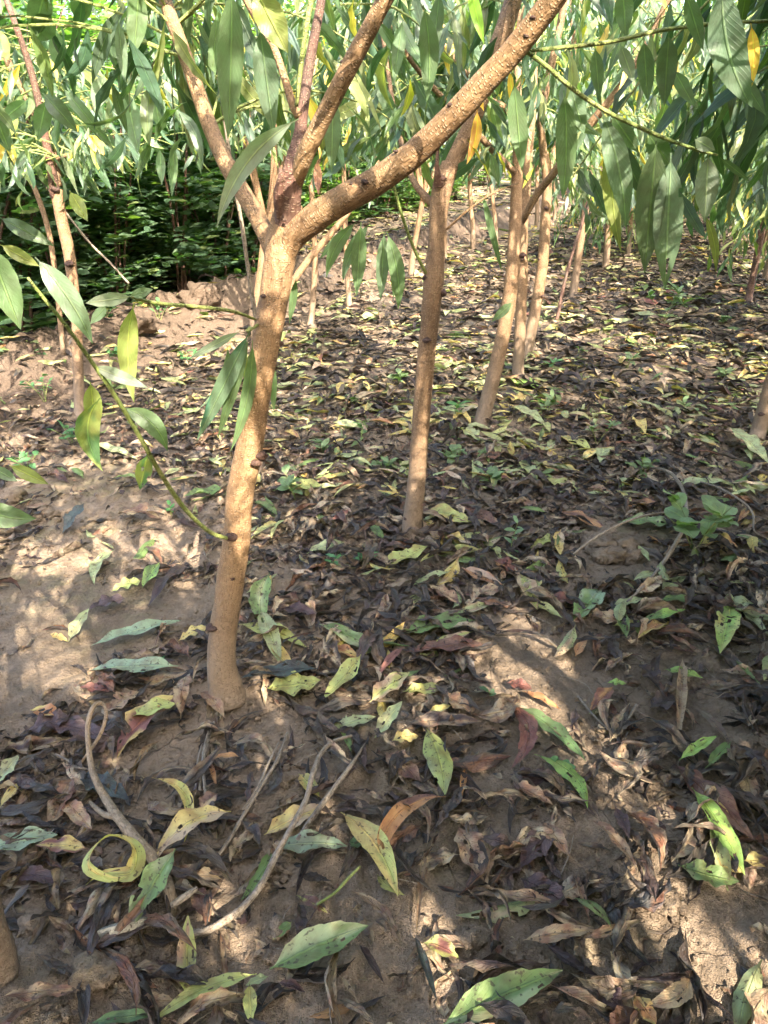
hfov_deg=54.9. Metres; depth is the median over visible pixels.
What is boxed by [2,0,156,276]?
shrub
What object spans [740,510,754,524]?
fallen leaf
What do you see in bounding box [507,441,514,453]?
fallen leaf
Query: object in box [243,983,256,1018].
fallen leaf
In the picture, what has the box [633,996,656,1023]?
fallen leaf
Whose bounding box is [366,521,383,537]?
fallen leaf
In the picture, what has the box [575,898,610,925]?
fallen leaf
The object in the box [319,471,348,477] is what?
fallen leaf
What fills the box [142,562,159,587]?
fallen leaf
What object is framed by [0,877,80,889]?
dead leaf
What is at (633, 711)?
dry twig
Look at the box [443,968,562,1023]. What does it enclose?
fallen leaf
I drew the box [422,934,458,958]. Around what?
fallen leaf
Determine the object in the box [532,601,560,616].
fallen leaf
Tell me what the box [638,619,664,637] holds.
fallen leaf
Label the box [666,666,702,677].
fallen leaf
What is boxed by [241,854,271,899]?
fallen leaf
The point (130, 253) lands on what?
shrub
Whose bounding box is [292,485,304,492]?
fallen leaf
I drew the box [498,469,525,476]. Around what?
fallen leaf
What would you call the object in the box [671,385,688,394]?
fallen leaf
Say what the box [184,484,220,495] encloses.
fallen leaf
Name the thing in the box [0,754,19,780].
fallen leaf
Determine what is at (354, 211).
shrub
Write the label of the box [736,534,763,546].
fallen leaf
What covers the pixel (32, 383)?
weed
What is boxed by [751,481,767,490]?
fallen leaf
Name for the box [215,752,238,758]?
fallen leaf
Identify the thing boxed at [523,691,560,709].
fallen leaf
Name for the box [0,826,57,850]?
fallen leaf
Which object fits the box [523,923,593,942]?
dead leaf
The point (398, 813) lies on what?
fallen leaf
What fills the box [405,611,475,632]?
fallen leaf
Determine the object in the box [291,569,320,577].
fallen leaf
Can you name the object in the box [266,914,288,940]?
soil clod
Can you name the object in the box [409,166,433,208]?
shrub
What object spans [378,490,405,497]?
fallen leaf
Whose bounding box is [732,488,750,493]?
fallen leaf
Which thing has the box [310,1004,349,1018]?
fallen leaf
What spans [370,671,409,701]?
fallen leaf
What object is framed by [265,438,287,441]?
fallen leaf
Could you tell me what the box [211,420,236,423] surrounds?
fallen leaf
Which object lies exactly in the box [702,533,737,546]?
fallen leaf
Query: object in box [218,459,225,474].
fallen leaf
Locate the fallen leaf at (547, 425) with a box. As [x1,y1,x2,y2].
[543,422,550,431]
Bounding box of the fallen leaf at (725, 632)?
[714,606,740,652]
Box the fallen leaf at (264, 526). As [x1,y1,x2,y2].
[251,521,275,538]
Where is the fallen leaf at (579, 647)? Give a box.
[574,640,586,655]
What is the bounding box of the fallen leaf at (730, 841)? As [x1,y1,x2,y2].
[692,788,744,874]
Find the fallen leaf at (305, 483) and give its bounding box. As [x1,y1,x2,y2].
[273,476,322,490]
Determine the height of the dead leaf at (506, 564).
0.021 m
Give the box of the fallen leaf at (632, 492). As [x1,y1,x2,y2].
[619,491,647,496]
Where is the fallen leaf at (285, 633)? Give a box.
[238,622,305,646]
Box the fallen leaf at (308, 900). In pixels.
[296,894,326,912]
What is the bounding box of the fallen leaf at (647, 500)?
[614,497,654,507]
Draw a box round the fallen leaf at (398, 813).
[377,794,444,850]
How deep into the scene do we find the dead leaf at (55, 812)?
1.28 m
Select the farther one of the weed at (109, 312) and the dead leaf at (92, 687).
the weed at (109, 312)
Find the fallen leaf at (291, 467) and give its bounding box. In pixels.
[287,459,296,470]
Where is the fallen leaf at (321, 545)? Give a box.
[308,539,343,552]
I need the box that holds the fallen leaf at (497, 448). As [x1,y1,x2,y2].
[494,445,500,456]
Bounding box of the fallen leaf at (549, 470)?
[542,468,553,473]
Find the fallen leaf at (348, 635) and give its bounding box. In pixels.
[320,623,370,650]
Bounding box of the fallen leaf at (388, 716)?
[374,701,401,737]
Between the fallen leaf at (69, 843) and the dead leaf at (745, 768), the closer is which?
the fallen leaf at (69, 843)
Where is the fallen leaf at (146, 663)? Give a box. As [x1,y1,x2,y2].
[92,656,177,672]
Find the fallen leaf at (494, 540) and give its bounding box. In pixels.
[478,535,502,550]
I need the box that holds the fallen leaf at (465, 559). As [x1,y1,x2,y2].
[445,554,485,562]
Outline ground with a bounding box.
[0,167,767,1023]
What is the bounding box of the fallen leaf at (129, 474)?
[115,473,134,477]
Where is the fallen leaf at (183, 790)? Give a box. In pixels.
[156,778,193,841]
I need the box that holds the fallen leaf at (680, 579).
[662,576,685,588]
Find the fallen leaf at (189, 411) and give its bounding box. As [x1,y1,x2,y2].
[177,409,195,415]
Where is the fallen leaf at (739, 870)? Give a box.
[718,856,742,872]
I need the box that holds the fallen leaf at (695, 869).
[678,859,738,886]
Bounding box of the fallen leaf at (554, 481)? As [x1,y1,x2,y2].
[541,477,576,488]
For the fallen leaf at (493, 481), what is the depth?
2.48 m
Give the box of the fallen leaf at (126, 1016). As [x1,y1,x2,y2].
[88,1008,147,1023]
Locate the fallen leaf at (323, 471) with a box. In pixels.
[316,465,332,475]
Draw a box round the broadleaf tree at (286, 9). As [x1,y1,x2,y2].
[254,0,343,42]
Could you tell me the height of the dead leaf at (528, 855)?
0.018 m
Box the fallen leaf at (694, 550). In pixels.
[691,544,703,562]
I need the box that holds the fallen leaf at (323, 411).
[305,409,328,412]
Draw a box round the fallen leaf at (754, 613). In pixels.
[735,608,767,619]
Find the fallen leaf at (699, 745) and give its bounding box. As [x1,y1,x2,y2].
[680,736,716,759]
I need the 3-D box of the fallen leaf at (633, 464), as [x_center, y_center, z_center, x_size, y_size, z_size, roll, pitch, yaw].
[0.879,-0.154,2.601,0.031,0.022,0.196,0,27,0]
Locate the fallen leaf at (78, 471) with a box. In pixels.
[71,468,83,476]
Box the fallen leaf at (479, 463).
[471,458,482,477]
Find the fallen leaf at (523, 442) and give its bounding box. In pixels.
[518,439,532,448]
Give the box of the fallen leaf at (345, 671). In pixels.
[324,654,360,697]
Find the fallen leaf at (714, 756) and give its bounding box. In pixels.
[705,742,729,768]
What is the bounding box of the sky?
[2,0,735,40]
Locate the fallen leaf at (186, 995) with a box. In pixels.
[160,972,256,1016]
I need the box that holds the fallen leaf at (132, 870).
[82,834,145,884]
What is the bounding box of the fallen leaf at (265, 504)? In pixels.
[253,500,276,514]
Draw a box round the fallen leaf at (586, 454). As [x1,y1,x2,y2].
[583,449,597,458]
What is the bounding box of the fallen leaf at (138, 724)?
[117,695,173,757]
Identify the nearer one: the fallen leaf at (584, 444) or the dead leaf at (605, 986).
the dead leaf at (605, 986)
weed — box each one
[6,451,38,468]
[19,373,52,401]
[48,419,75,444]
[104,306,117,316]
[106,346,116,356]
[146,297,167,318]
[166,500,174,514]
[178,348,196,366]
[276,464,302,499]
[312,438,332,452]
[324,553,342,563]
[345,394,358,401]
[352,419,368,436]
[353,551,378,563]
[371,456,397,467]
[387,368,408,384]
[439,444,466,465]
[446,398,469,413]
[474,466,503,481]
[479,686,496,695]
[504,515,523,553]
[535,389,558,409]
[543,358,562,367]
[550,755,575,777]
[574,346,588,352]
[585,420,620,443]
[625,352,639,367]
[636,453,659,471]
[646,281,700,323]
[663,489,737,549]
[678,395,698,416]
[717,367,733,375]
[719,315,731,322]
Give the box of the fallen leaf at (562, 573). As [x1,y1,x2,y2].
[556,559,567,582]
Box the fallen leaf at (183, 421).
[176,417,192,425]
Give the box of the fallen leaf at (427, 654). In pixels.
[420,651,438,656]
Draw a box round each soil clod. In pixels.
[0,486,27,504]
[17,908,45,936]
[32,507,70,522]
[35,996,72,1023]
[68,948,119,999]
[107,928,150,990]
[119,306,157,334]
[144,290,179,308]
[176,281,222,310]
[221,797,238,810]
[253,732,267,742]
[262,945,283,965]
[263,863,292,892]
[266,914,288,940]
[279,773,295,789]
[456,925,487,959]
[494,934,523,960]
[526,910,540,920]
[578,526,646,565]
[644,885,688,923]
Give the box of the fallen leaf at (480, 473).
[468,472,501,478]
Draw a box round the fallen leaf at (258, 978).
[245,973,268,985]
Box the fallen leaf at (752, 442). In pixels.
[730,427,767,462]
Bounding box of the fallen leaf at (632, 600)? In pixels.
[615,596,642,606]
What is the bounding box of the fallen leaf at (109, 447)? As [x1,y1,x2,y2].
[100,442,136,458]
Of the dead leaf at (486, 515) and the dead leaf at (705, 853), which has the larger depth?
the dead leaf at (486, 515)
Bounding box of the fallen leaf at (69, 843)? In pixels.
[35,835,87,852]
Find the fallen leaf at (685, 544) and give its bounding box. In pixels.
[649,535,691,546]
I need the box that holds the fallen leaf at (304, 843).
[284,829,345,852]
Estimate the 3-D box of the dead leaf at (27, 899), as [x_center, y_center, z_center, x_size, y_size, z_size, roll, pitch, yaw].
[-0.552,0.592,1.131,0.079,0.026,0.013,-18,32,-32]
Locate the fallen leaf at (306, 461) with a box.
[294,459,318,466]
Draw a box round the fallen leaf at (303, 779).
[298,773,318,796]
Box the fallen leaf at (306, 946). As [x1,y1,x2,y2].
[269,920,368,969]
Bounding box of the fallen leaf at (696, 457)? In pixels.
[683,453,709,464]
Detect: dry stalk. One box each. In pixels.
[568,511,664,559]
[626,466,688,601]
[700,481,767,538]
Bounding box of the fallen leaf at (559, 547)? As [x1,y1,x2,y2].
[553,529,564,553]
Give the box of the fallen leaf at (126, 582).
[112,577,139,590]
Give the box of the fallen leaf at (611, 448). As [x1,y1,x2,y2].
[593,446,621,449]
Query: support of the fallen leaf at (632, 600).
on the ground
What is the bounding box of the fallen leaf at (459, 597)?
[453,592,461,607]
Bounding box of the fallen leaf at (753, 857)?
[744,851,767,868]
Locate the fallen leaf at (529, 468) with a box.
[519,460,537,479]
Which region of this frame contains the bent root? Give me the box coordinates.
[75,701,177,916]
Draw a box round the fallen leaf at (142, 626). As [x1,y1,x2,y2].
[93,619,180,644]
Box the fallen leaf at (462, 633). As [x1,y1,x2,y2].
[436,631,469,641]
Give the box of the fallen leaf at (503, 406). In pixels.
[499,403,513,407]
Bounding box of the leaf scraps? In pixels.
[0,354,767,1023]
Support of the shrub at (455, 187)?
on the ground
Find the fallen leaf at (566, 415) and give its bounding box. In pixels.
[561,410,568,418]
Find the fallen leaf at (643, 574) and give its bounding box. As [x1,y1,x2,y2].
[633,571,657,580]
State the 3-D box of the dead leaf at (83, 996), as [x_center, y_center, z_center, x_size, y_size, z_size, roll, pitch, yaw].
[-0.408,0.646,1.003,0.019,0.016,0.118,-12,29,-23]
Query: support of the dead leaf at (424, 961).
on the ground
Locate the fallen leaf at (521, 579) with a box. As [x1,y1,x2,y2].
[517,574,538,608]
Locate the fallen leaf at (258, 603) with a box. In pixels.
[248,573,270,621]
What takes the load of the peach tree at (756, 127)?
on the ground
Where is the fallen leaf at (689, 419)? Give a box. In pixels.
[675,418,709,426]
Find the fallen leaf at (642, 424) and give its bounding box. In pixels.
[632,417,646,433]
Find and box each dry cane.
[36,175,128,283]
[217,75,256,320]
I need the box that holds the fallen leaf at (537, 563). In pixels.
[524,560,546,570]
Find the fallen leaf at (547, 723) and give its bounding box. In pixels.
[522,708,585,760]
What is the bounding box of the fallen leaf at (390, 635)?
[383,622,404,646]
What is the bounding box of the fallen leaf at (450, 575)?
[436,557,459,584]
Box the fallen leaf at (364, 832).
[340,812,397,895]
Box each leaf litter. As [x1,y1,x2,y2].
[0,182,767,404]
[0,387,767,1023]
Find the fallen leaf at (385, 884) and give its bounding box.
[377,875,403,894]
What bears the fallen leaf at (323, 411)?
on the leaf litter at (510, 1011)
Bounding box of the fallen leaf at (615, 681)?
[608,678,625,684]
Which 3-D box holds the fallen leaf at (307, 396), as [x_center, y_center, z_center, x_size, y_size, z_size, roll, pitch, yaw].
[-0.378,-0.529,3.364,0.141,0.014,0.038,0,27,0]
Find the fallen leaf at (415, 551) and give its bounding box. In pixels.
[385,544,426,563]
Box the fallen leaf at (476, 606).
[454,601,488,613]
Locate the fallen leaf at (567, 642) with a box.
[554,625,576,656]
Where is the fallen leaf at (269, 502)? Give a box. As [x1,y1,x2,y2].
[265,496,276,516]
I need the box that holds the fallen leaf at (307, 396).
[291,393,312,397]
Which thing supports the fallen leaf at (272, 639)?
on the leaf litter at (510, 1011)
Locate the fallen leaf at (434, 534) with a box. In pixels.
[423,518,442,544]
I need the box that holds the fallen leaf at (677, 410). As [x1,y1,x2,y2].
[674,406,680,413]
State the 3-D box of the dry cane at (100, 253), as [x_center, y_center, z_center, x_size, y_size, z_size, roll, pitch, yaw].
[-1.519,-1.436,3.644,0.438,0.606,0.012,0,27,0]
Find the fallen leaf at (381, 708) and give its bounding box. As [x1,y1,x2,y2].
[377,702,386,715]
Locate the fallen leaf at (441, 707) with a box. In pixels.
[430,704,450,710]
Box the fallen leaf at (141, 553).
[133,537,156,558]
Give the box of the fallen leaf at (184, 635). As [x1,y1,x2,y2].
[179,625,205,640]
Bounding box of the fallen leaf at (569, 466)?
[562,462,578,470]
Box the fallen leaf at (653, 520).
[620,512,673,525]
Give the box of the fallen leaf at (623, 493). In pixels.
[617,490,631,500]
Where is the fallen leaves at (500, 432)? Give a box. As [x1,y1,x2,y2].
[0,188,767,923]
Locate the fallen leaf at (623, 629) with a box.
[616,613,629,636]
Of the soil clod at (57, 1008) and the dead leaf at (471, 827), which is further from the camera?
the dead leaf at (471, 827)
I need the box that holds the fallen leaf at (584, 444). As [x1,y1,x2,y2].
[562,435,591,450]
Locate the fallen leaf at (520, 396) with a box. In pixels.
[505,392,525,401]
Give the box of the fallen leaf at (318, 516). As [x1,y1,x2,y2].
[314,509,324,523]
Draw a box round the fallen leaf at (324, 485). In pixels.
[313,483,340,487]
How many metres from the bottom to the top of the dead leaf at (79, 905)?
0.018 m
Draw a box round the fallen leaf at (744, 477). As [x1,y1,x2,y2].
[730,473,750,483]
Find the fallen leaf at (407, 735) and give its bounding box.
[392,729,417,741]
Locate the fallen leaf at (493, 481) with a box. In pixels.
[490,477,497,487]
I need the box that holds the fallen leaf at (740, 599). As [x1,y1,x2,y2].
[724,594,753,605]
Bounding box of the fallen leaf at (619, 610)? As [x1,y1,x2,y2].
[614,601,625,622]
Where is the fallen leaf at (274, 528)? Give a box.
[270,519,286,537]
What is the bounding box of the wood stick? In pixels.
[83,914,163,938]
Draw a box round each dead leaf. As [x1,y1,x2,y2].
[0,735,69,753]
[0,795,54,816]
[0,834,41,850]
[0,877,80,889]
[0,981,79,1000]
[2,889,42,909]
[4,880,32,913]
[5,773,57,792]
[10,828,56,881]
[12,730,68,740]
[14,865,65,883]
[16,789,31,804]
[25,708,72,732]
[27,729,50,778]
[37,953,72,976]
[41,812,91,856]
[46,778,75,832]
[48,915,89,943]
[52,715,115,742]
[56,855,61,864]
[60,747,85,784]
[60,878,104,901]
[62,503,83,533]
[62,799,91,829]
[67,853,135,888]
[69,896,113,924]
[73,923,100,952]
[73,955,90,1023]
[74,881,121,937]
[74,903,100,945]
[75,790,97,801]
[80,771,129,800]
[81,682,115,692]
[83,805,133,820]
[87,882,122,954]
[89,593,125,608]
[95,924,146,948]
[97,670,154,685]
[100,947,139,1012]
[101,709,133,749]
[105,691,138,710]
[106,819,123,834]
[106,946,157,990]
[111,848,185,870]
[113,648,165,674]
[114,896,151,934]
[117,502,161,519]
[120,670,186,686]
[123,814,193,835]
[131,991,172,1008]
[133,740,159,781]
[134,967,160,1023]
[135,959,182,992]
[136,834,157,902]
[137,871,171,950]
[138,963,207,984]
[143,931,214,947]
[144,913,197,952]
[148,564,187,606]
[165,745,221,799]
[165,864,230,935]
[167,841,231,876]
[170,843,203,894]
[170,866,221,889]
[170,892,228,959]
[173,674,192,717]
[179,864,190,867]
[179,867,221,882]
[190,768,217,835]
[190,887,210,921]
[192,629,208,639]
[194,721,214,796]
[194,783,251,807]
[194,845,261,863]
[198,791,217,807]
[201,691,224,716]
[202,659,253,670]
[206,704,224,738]
[215,809,226,839]
[220,933,230,1009]
[224,837,274,901]
[241,659,317,677]
[244,966,326,1020]
[248,842,315,871]
[256,683,292,705]
[256,961,314,999]
[279,978,305,992]
[282,957,355,983]
[284,601,316,614]
[285,692,329,715]
[296,847,342,896]
[299,764,357,795]
[303,721,369,743]
[306,758,334,816]
[314,711,341,734]
[318,696,367,711]
[323,633,340,666]
[324,950,342,1023]
[326,798,384,820]
[339,836,362,877]
[347,649,367,688]
[351,732,372,772]
[351,788,406,799]
[352,891,401,944]
[356,629,378,667]
[359,944,383,982]
[370,626,385,672]
[370,749,426,772]
[370,824,422,864]
[384,647,422,664]
[384,749,420,781]
[386,785,430,845]
[395,837,439,895]
[397,846,459,876]
[405,711,480,726]
[405,934,476,963]
[407,634,482,651]
[414,935,436,999]
[416,844,426,933]
[418,648,464,663]
[419,774,473,803]
[422,736,445,782]
[423,784,443,820]
[425,638,447,673]
[425,916,452,980]
[429,584,460,604]
[437,860,506,898]
[439,674,460,693]
[440,691,470,711]
[441,661,477,682]
[443,685,480,709]
[445,957,464,1023]
[448,959,518,972]
[451,752,510,772]
[452,768,488,805]
[453,654,480,678]
[454,501,495,522]
[454,826,489,882]
[458,976,505,999]
[459,840,488,894]
[463,883,544,916]
[465,804,478,834]
[470,952,525,988]
[472,693,520,722]
[477,824,497,883]
[477,888,550,902]
[478,959,550,982]
[480,583,498,595]
[484,856,519,900]
[489,867,511,876]
[490,841,526,860]
[494,557,517,570]
[500,837,541,859]
[507,678,531,689]
[507,699,537,768]
[507,826,569,862]
[510,767,549,785]
[510,780,552,804]
[511,769,566,795]
[520,829,553,866]
[520,872,567,905]
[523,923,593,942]
[529,774,601,821]
[530,875,613,902]
[538,967,590,993]
[540,875,600,912]
[541,821,568,855]
[544,878,554,923]
[546,944,597,975]
[549,914,574,942]
[550,984,613,1015]
[554,591,575,603]
[560,939,570,1002]
[565,969,637,1000]
[566,708,587,749]
[573,935,591,978]
[574,873,589,921]
[577,919,641,938]
[585,484,614,495]
[588,608,616,623]
[589,886,635,917]
[590,687,613,709]
[591,819,637,871]
[595,746,661,782]
[596,987,626,1015]
[598,874,665,933]
[606,888,654,969]
[609,703,629,740]
[610,906,633,953]
[611,731,630,759]
[613,951,638,1023]
[614,807,630,836]
[615,759,642,796]
[618,878,671,912]
[622,742,678,774]
[627,810,666,871]
[627,976,693,997]
[635,735,686,761]
[637,970,692,981]
[638,849,658,901]
[639,664,660,684]
[640,768,663,802]
[645,974,692,1008]
[650,690,675,709]
[653,785,691,801]
[654,802,735,838]
[656,789,707,819]
[656,1000,682,1023]
[669,837,718,875]
[669,950,707,1023]
[671,814,709,861]
[672,673,738,689]
[673,763,753,839]
[674,929,691,999]
[676,657,687,729]
[681,785,719,828]
[687,871,707,904]
[694,760,737,774]
[730,757,763,788]
[734,789,767,816]
[739,775,759,806]
[739,812,753,822]
[742,689,760,736]
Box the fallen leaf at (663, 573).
[657,561,668,579]
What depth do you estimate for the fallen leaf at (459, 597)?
1.88 m
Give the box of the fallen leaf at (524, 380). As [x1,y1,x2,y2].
[510,377,541,389]
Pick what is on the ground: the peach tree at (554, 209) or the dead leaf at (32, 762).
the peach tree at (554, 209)
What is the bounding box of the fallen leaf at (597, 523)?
[562,510,602,527]
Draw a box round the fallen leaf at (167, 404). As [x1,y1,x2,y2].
[162,401,170,409]
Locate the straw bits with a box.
[3,391,764,1023]
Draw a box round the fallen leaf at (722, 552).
[720,543,732,554]
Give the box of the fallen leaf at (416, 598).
[410,591,421,602]
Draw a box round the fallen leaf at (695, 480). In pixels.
[675,477,723,485]
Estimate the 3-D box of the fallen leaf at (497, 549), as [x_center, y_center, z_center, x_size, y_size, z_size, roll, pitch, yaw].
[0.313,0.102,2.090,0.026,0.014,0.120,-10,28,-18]
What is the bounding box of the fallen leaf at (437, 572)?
[414,570,449,584]
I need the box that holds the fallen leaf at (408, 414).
[393,409,438,425]
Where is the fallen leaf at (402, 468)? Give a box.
[392,463,407,471]
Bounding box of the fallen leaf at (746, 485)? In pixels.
[739,482,755,494]
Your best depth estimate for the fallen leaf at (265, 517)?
2.33 m
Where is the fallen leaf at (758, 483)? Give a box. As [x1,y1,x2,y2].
[731,480,766,486]
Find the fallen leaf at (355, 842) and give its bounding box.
[347,837,360,847]
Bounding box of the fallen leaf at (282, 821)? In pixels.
[264,803,317,834]
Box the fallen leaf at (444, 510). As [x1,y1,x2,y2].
[431,503,470,521]
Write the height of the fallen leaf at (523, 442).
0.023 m
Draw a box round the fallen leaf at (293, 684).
[267,671,319,695]
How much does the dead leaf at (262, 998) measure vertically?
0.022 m
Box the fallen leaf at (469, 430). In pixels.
[460,425,479,440]
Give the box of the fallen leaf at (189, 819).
[157,805,230,857]
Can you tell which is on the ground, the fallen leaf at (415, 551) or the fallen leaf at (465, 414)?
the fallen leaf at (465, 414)
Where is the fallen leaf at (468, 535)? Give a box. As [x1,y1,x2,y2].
[445,532,480,541]
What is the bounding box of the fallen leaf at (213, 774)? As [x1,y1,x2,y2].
[209,764,216,783]
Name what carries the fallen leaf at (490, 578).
on the leaf litter at (510, 1011)
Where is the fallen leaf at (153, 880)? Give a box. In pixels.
[129,849,175,922]
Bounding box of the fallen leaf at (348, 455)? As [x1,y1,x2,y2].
[337,451,362,457]
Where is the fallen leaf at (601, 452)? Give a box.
[596,447,609,462]
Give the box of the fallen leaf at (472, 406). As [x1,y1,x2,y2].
[462,404,477,412]
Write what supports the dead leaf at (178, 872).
on the ground
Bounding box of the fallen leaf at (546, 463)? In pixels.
[543,458,561,465]
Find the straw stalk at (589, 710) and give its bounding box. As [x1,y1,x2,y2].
[577,695,616,737]
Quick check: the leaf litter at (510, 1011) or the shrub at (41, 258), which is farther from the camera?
the shrub at (41, 258)
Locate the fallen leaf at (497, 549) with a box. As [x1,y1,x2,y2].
[487,541,501,557]
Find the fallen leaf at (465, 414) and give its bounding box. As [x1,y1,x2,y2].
[456,411,470,423]
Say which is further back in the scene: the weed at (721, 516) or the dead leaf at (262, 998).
the weed at (721, 516)
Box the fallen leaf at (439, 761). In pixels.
[423,728,452,794]
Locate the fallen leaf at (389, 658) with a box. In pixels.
[379,647,403,672]
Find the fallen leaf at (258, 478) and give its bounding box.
[256,474,260,485]
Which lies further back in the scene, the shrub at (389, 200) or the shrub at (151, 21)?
the shrub at (389, 200)
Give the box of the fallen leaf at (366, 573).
[361,565,390,574]
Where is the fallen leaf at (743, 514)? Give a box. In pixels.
[738,508,749,521]
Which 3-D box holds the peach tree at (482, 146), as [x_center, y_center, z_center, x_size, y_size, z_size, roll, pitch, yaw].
[0.524,-3.371,6.309,1.591,2.544,1.705,-9,28,-18]
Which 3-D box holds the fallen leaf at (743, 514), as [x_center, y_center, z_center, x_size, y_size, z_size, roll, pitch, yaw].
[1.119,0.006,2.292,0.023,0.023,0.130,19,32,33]
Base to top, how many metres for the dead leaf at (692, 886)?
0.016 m
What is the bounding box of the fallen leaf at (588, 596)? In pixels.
[573,588,605,619]
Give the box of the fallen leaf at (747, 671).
[735,659,759,683]
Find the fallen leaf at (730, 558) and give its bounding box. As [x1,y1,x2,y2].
[719,553,736,561]
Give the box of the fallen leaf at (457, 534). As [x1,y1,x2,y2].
[445,531,464,543]
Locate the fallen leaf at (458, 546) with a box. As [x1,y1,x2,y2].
[442,544,481,554]
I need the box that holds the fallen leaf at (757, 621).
[743,612,767,633]
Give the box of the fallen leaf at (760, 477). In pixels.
[753,470,767,480]
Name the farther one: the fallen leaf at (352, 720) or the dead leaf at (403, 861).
the fallen leaf at (352, 720)
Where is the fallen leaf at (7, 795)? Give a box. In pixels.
[0,784,18,806]
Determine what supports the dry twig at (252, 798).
on the leaf litter at (510, 1011)
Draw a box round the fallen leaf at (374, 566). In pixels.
[369,562,394,569]
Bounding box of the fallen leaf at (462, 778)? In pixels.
[460,769,466,794]
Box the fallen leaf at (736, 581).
[730,580,753,582]
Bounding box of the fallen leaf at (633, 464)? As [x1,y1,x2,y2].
[625,461,643,477]
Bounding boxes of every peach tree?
[0,0,118,355]
[0,0,210,415]
[0,0,336,987]
[0,0,767,710]
[92,0,415,336]
[206,0,707,538]
[285,14,448,324]
[286,0,667,430]
[289,23,398,307]
[340,0,545,275]
[395,3,553,250]
[398,15,546,261]
[427,0,756,381]
[475,28,559,240]
[482,0,696,355]
[487,71,579,188]
[521,67,556,219]
[533,0,594,226]
[534,0,696,297]
[534,0,701,269]
[550,35,700,319]
[557,0,767,237]
[565,0,767,222]
[573,0,735,258]
[594,0,711,248]
[612,56,740,237]
[638,0,767,440]
[641,0,767,258]
[655,50,713,214]
[677,0,767,280]
[683,24,767,262]
[688,61,765,301]
[688,147,767,252]
[691,77,767,285]
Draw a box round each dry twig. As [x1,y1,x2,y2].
[164,734,351,935]
[170,886,197,908]
[218,732,288,854]
[295,743,364,839]
[627,704,637,719]
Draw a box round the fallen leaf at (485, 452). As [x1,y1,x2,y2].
[483,446,489,462]
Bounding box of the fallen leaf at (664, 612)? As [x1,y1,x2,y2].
[645,608,685,619]
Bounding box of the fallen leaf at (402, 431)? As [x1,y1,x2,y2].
[388,427,411,434]
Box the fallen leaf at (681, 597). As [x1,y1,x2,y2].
[662,594,685,601]
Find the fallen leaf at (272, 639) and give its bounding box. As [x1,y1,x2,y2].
[258,611,281,660]
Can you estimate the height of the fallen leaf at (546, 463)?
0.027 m
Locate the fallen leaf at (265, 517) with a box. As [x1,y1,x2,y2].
[261,515,270,523]
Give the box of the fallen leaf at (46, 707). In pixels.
[32,703,56,715]
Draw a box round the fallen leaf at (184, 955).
[176,915,196,989]
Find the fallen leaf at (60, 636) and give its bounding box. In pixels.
[51,633,67,641]
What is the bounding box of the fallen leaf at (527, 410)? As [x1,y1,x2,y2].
[515,405,544,423]
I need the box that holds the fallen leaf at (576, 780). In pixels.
[534,754,587,807]
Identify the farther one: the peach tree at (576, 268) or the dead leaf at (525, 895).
the peach tree at (576, 268)
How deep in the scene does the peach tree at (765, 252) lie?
6.70 m
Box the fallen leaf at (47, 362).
[39,360,63,364]
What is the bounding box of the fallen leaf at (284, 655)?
[271,646,290,660]
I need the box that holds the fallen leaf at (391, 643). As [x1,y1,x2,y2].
[383,641,407,645]
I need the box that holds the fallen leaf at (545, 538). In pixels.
[530,533,560,547]
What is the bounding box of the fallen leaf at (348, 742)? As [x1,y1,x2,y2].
[340,727,351,750]
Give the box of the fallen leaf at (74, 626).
[68,609,88,641]
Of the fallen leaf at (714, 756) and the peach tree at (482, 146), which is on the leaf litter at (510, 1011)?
the fallen leaf at (714, 756)
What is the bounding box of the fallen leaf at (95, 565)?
[89,549,115,584]
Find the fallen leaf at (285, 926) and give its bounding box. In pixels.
[273,921,290,939]
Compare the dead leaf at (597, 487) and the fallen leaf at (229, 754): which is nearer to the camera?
the fallen leaf at (229, 754)
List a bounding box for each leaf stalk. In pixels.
[55,753,97,770]
[316,865,360,905]
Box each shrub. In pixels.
[0,0,92,285]
[0,0,109,351]
[0,14,105,335]
[0,57,48,314]
[0,113,114,326]
[2,0,96,257]
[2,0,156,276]
[2,61,183,282]
[4,68,132,304]
[27,92,181,309]
[29,0,171,266]
[36,94,180,294]
[41,1,124,241]
[69,9,222,248]
[91,34,241,291]
[100,0,201,219]
[116,60,278,291]
[123,137,200,256]
[138,100,260,266]
[153,116,249,277]
[185,75,306,274]
[192,2,258,137]
[193,77,318,276]
[278,0,333,206]
[301,126,346,207]
[302,120,346,231]
[317,88,372,220]
[320,126,371,220]
[321,21,382,213]
[325,131,365,217]
[355,154,403,219]
[362,152,413,214]
[386,169,425,211]
[397,175,416,202]
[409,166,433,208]
[429,178,463,197]
[451,176,467,200]
[472,166,497,185]
[500,163,534,187]
[534,153,558,183]
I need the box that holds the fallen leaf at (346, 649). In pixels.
[330,644,355,657]
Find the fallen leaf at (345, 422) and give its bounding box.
[334,419,357,426]
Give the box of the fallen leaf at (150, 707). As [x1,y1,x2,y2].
[134,697,177,715]
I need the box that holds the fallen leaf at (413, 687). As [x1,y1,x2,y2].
[403,682,436,693]
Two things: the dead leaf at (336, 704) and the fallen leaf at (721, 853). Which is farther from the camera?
the dead leaf at (336, 704)
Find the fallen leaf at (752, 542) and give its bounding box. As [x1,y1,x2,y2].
[746,536,757,552]
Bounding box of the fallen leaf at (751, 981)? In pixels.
[732,959,762,1023]
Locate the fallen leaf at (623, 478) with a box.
[607,477,634,480]
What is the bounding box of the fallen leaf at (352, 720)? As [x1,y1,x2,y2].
[334,714,375,728]
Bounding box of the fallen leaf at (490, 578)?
[461,566,502,584]
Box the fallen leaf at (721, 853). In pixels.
[708,821,731,890]

